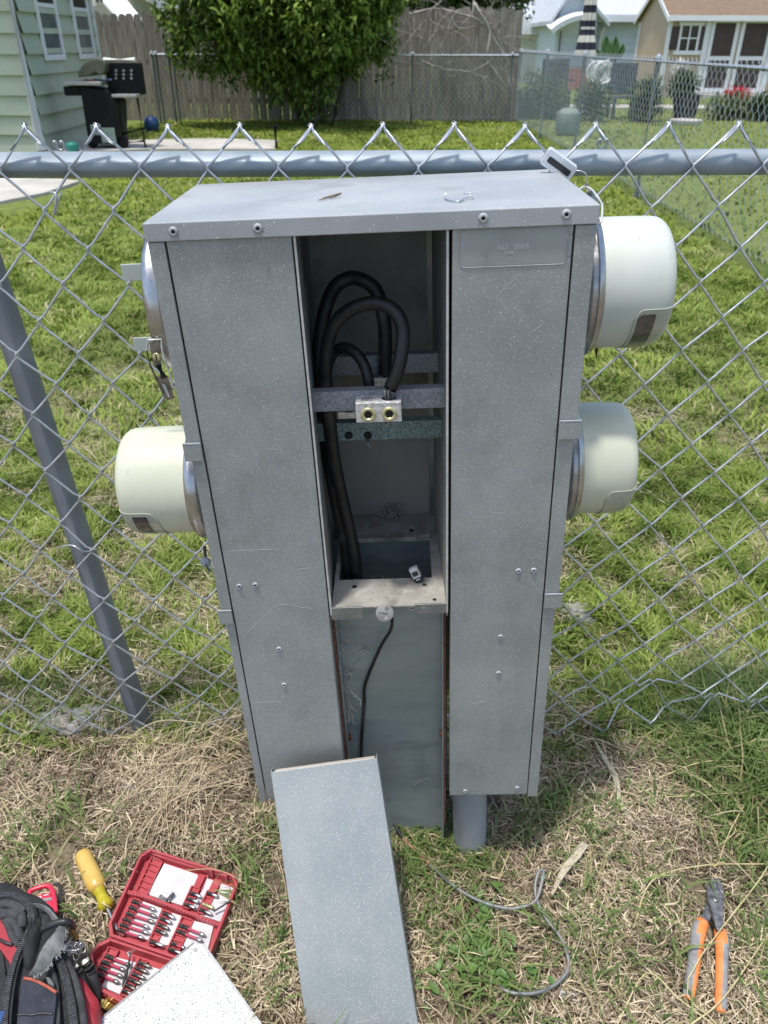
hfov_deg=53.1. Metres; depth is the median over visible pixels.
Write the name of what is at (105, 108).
gas grill
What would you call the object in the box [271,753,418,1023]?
panel cover
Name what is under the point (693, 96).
potted plant
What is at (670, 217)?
lawn grass
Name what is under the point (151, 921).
driver bit
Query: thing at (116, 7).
beige house
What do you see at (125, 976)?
screwdriver bit
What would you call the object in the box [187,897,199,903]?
driver bit
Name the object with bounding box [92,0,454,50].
sky
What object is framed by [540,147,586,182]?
meter seal
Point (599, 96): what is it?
shrub
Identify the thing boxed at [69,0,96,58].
window
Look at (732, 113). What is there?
shrub
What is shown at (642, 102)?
shrub
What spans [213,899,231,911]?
hex key
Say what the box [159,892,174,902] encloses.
loose bit
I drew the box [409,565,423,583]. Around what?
meter seal
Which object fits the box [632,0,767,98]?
garden shed
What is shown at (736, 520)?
lawn grass
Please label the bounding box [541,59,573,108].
lounge chair
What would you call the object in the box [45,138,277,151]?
patio
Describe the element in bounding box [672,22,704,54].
window
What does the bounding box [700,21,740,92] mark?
door
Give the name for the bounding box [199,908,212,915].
driver bit
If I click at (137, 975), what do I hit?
driver bit
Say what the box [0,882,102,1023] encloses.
tool bag
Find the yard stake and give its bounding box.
[272,125,278,149]
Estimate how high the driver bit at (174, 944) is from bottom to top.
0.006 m
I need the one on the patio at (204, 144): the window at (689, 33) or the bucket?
the bucket
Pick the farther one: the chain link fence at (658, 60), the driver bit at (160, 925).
the chain link fence at (658, 60)
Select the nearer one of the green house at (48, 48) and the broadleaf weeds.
the broadleaf weeds
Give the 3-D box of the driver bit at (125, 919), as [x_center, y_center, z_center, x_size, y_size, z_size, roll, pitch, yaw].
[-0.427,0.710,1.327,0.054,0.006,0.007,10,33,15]
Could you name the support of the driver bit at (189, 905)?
in the bit case at (151, 880)
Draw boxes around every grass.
[0,97,767,282]
[0,118,681,231]
[0,225,767,452]
[0,434,767,767]
[0,619,767,1023]
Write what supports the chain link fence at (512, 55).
on the ground at (102, 679)
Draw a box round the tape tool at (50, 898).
[27,883,57,913]
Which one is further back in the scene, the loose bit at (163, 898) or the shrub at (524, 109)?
the shrub at (524, 109)
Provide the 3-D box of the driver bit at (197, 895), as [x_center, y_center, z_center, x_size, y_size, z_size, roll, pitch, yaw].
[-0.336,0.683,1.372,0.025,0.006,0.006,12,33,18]
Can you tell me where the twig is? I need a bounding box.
[318,192,341,200]
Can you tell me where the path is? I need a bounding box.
[560,104,744,109]
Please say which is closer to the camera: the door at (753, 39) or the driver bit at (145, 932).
the driver bit at (145, 932)
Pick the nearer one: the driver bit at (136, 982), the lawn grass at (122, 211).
the driver bit at (136, 982)
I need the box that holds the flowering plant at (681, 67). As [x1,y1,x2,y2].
[667,57,691,78]
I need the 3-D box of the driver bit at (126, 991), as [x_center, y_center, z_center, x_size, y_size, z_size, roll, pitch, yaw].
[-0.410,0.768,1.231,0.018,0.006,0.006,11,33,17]
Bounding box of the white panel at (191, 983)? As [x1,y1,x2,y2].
[102,942,261,1023]
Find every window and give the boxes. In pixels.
[33,0,66,60]
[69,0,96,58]
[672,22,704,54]
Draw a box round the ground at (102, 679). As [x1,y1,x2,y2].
[0,51,767,1023]
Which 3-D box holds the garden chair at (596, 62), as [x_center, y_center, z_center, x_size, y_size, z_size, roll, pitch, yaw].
[6.225,-12.593,22.302,0.789,0.967,0.396,0,31,0]
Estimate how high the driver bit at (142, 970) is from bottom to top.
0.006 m
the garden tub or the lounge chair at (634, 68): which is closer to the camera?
the garden tub
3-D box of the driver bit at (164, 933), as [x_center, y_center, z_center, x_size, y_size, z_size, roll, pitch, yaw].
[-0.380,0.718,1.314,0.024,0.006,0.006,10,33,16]
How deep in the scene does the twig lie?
0.93 m
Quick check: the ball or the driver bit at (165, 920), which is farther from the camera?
the ball
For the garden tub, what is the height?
0.390 m
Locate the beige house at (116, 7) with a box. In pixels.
[93,0,335,97]
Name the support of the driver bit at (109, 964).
in the bit case at (151, 880)
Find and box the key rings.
[64,937,85,960]
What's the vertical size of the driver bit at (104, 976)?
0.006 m
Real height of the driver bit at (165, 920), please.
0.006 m
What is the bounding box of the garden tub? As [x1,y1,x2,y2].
[555,108,580,134]
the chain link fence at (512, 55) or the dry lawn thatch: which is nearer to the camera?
the dry lawn thatch
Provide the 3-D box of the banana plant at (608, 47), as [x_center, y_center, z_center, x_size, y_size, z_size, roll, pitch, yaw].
[6.781,-13.568,23.336,0.938,1.526,0.100,0,31,0]
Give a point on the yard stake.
(275, 133)
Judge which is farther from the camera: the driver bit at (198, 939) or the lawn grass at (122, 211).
the lawn grass at (122, 211)
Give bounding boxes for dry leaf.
[551,841,587,894]
[592,737,641,830]
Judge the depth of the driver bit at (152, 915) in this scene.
1.34 m
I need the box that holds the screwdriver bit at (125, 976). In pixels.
[122,952,131,986]
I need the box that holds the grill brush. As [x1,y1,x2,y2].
[84,79,111,80]
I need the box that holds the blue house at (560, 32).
[530,0,645,86]
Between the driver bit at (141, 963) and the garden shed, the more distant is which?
the garden shed
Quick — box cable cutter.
[683,878,729,1014]
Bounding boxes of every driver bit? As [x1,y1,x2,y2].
[97,972,119,983]
[98,966,122,977]
[101,960,125,971]
[104,954,132,966]
[116,928,144,939]
[119,923,149,934]
[122,917,149,928]
[122,988,130,994]
[124,983,135,990]
[125,912,154,923]
[128,905,156,917]
[128,978,141,985]
[131,900,155,910]
[131,972,145,979]
[134,966,148,973]
[137,961,150,967]
[149,940,163,946]
[155,929,167,935]
[157,923,169,929]
[159,917,171,923]
[162,912,174,918]
[168,947,181,953]
[170,941,185,949]
[176,929,202,941]
[179,924,205,936]
[184,902,195,908]
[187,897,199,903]
[189,891,201,897]
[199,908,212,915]
[201,902,213,908]
[206,891,218,897]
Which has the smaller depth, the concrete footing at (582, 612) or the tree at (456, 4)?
the concrete footing at (582, 612)
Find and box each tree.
[126,0,419,127]
[394,0,534,109]
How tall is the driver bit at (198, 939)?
0.006 m
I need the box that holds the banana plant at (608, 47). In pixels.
[596,35,624,92]
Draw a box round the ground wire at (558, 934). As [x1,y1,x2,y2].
[360,617,570,995]
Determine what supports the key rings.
hanging from the tool bag
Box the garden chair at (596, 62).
[586,59,611,90]
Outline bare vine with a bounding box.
[358,0,542,115]
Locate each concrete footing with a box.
[24,703,116,743]
[556,602,596,623]
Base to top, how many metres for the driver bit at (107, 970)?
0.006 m
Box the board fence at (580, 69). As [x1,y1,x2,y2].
[552,68,592,89]
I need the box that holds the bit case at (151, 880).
[90,849,238,1004]
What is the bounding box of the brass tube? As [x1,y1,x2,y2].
[99,997,114,1010]
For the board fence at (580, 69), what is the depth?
25.42 m
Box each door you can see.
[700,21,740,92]
[729,21,767,92]
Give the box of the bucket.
[65,141,78,151]
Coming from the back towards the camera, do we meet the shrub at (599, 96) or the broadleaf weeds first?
the shrub at (599, 96)
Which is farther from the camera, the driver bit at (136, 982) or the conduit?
the conduit
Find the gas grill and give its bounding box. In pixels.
[63,57,146,147]
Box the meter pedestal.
[115,169,676,850]
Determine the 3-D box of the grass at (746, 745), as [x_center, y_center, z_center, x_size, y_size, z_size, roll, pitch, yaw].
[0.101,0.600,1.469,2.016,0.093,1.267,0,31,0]
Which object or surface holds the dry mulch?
on the ground at (102, 679)
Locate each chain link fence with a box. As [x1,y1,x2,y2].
[0,120,767,739]
[150,51,518,123]
[514,48,767,263]
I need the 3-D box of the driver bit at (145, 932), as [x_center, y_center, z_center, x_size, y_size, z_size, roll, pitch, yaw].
[-0.427,0.715,1.319,0.058,0.006,0.007,9,32,13]
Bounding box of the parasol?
[574,0,596,112]
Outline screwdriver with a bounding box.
[74,848,129,956]
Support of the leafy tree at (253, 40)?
on the ground at (102, 679)
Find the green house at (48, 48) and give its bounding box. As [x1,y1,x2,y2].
[0,0,105,151]
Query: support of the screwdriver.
on the ground at (102, 679)
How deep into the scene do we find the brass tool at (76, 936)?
1.23 m
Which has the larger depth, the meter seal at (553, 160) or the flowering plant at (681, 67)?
the flowering plant at (681, 67)
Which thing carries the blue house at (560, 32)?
on the ground at (102, 679)
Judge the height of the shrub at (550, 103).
1.258 m
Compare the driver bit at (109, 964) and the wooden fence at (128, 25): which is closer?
the driver bit at (109, 964)
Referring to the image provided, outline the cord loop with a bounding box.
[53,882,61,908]
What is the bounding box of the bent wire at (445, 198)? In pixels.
[444,192,472,201]
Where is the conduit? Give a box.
[452,795,486,856]
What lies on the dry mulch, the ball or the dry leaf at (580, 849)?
the dry leaf at (580, 849)
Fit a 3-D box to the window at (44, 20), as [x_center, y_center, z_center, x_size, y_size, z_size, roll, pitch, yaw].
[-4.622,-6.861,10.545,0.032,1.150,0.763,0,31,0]
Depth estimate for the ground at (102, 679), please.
2.31 m
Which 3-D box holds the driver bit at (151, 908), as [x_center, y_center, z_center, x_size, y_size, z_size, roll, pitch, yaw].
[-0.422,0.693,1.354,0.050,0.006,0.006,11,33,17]
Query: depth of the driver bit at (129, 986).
1.24 m
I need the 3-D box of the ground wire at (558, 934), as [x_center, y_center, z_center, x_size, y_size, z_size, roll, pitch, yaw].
[0.166,0.433,1.248,0.200,0.585,0.426,-23,38,-32]
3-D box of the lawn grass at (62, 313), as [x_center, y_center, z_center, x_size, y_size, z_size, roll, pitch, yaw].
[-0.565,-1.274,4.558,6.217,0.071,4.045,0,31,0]
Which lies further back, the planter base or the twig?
the planter base
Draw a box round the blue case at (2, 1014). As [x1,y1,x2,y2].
[0,1011,4,1023]
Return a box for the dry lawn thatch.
[0,401,767,746]
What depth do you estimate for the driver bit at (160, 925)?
1.32 m
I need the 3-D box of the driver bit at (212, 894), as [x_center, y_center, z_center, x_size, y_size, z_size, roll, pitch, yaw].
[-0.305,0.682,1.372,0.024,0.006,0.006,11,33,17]
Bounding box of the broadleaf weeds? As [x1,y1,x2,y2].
[416,881,556,1009]
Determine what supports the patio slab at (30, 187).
on the ground at (102, 679)
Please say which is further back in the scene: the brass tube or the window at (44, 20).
the window at (44, 20)
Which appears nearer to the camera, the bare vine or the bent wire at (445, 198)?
the bent wire at (445, 198)
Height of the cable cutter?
0.029 m
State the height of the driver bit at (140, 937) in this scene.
0.006 m
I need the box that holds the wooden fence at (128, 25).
[94,7,522,121]
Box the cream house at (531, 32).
[474,3,557,82]
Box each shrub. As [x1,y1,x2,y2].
[515,87,540,119]
[518,67,571,118]
[571,76,612,121]
[625,73,665,121]
[702,89,755,120]
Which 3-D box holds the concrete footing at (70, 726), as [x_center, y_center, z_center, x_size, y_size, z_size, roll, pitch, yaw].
[-0.714,0.471,1.737,0.215,0.028,0.121,0,31,0]
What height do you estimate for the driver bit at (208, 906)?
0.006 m
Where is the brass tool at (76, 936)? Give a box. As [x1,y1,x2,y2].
[68,928,79,941]
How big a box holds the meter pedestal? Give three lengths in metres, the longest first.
1.188 x 0.766 x 0.288 m
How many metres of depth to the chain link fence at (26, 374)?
1.22 m
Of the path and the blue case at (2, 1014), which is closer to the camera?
the blue case at (2, 1014)
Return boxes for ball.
[143,115,158,131]
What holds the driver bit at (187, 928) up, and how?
in the bit case at (151, 880)
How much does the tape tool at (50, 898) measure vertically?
0.029 m
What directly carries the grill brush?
on the gas grill
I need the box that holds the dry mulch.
[0,682,767,1023]
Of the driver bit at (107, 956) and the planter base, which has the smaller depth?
the driver bit at (107, 956)
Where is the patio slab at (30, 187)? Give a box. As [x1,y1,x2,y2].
[0,178,79,204]
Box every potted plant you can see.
[665,68,703,118]
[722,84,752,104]
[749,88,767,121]
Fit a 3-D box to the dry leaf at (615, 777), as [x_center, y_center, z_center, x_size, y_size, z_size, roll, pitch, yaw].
[0.472,0.557,1.581,0.025,0.022,0.239,-6,32,-10]
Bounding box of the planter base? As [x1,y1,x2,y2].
[669,118,701,125]
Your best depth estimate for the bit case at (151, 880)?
1.35 m
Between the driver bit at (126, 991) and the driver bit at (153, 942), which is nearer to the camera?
the driver bit at (126, 991)
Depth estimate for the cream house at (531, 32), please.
29.02 m
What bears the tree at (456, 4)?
on the ground at (102, 679)
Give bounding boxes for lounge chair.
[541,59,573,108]
[605,63,641,119]
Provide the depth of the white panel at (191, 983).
1.20 m
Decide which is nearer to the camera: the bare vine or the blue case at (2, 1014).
the blue case at (2, 1014)
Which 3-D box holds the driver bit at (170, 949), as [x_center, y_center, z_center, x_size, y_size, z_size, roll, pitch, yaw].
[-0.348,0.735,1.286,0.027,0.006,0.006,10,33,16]
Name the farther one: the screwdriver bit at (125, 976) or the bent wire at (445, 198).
the screwdriver bit at (125, 976)
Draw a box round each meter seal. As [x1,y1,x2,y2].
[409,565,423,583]
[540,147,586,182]
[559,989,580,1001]
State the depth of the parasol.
15.92 m
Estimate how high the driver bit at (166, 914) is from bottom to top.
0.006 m

